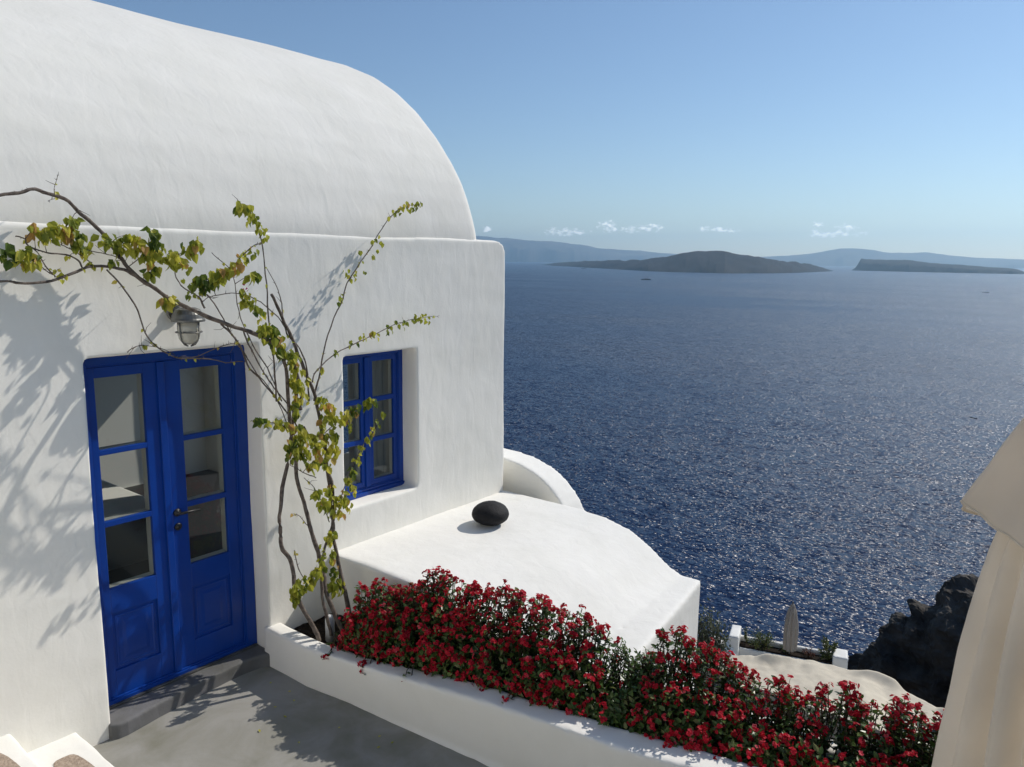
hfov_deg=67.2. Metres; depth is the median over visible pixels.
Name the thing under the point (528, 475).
arched parapet building
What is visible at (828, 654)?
spiky plant
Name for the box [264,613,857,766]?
planter
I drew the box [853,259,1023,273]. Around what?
volcanic island
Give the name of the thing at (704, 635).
olive shrub
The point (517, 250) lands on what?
cliff coast
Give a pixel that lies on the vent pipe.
(332, 626)
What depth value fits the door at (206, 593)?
5.31 m
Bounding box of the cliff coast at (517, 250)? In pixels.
[476,236,675,261]
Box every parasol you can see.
[783,601,798,653]
[931,417,1023,766]
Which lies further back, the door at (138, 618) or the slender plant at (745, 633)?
the slender plant at (745, 633)
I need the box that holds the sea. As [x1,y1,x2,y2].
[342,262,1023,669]
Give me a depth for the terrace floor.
4.78 m
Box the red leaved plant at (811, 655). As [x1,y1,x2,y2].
[802,647,815,658]
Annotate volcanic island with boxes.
[544,251,832,272]
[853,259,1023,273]
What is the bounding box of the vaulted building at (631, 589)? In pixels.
[331,491,699,686]
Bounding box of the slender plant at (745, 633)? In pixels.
[744,626,747,641]
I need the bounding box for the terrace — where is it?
[728,625,847,668]
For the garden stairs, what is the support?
on the terrace floor
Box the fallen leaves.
[258,682,392,747]
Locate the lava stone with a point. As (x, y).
(490, 513)
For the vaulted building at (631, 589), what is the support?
on the hillside
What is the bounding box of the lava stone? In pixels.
[472,500,508,525]
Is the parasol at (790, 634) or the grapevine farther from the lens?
the parasol at (790, 634)
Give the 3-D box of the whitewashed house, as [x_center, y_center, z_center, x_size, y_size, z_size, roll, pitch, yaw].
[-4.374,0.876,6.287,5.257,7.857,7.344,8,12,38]
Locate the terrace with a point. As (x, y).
(739, 644)
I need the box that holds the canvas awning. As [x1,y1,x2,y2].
[722,654,944,746]
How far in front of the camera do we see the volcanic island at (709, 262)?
5450.04 m
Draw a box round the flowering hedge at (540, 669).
[320,565,943,766]
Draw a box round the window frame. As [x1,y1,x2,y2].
[343,349,403,496]
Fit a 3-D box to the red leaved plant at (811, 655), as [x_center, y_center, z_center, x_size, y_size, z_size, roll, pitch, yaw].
[13.740,12.442,35.750,0.438,0.505,0.750,-2,9,-15]
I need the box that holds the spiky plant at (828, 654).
[818,636,837,659]
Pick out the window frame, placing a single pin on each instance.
(399, 378)
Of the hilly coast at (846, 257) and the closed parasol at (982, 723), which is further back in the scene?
the hilly coast at (846, 257)
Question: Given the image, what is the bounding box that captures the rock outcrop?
[848,570,977,707]
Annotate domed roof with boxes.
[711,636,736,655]
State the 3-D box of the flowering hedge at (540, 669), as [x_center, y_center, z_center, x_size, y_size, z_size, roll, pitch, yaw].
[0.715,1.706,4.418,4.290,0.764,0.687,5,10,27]
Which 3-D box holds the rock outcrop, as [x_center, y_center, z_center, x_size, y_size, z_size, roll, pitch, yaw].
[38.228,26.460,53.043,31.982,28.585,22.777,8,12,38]
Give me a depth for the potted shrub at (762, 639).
36.47 m
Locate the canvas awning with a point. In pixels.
(879, 687)
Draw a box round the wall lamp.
[166,305,204,346]
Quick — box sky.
[92,0,1023,258]
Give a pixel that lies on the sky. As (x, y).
(756, 128)
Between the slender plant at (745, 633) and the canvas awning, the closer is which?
the canvas awning
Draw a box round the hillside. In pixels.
[700,671,931,762]
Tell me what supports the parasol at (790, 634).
on the terrace
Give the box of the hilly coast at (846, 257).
[762,248,1023,267]
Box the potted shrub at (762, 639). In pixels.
[746,630,774,650]
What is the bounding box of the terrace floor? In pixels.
[93,666,487,766]
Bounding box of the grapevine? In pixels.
[0,171,439,641]
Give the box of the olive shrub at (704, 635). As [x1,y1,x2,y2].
[696,597,738,676]
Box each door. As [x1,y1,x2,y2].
[86,361,174,697]
[156,354,243,671]
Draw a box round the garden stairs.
[0,733,113,766]
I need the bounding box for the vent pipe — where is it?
[325,614,334,641]
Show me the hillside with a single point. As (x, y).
(876, 730)
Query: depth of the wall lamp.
4.62 m
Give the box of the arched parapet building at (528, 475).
[344,448,583,509]
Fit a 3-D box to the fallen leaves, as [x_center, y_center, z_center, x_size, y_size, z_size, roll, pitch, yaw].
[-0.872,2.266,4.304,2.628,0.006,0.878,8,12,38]
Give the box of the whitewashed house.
[0,0,504,752]

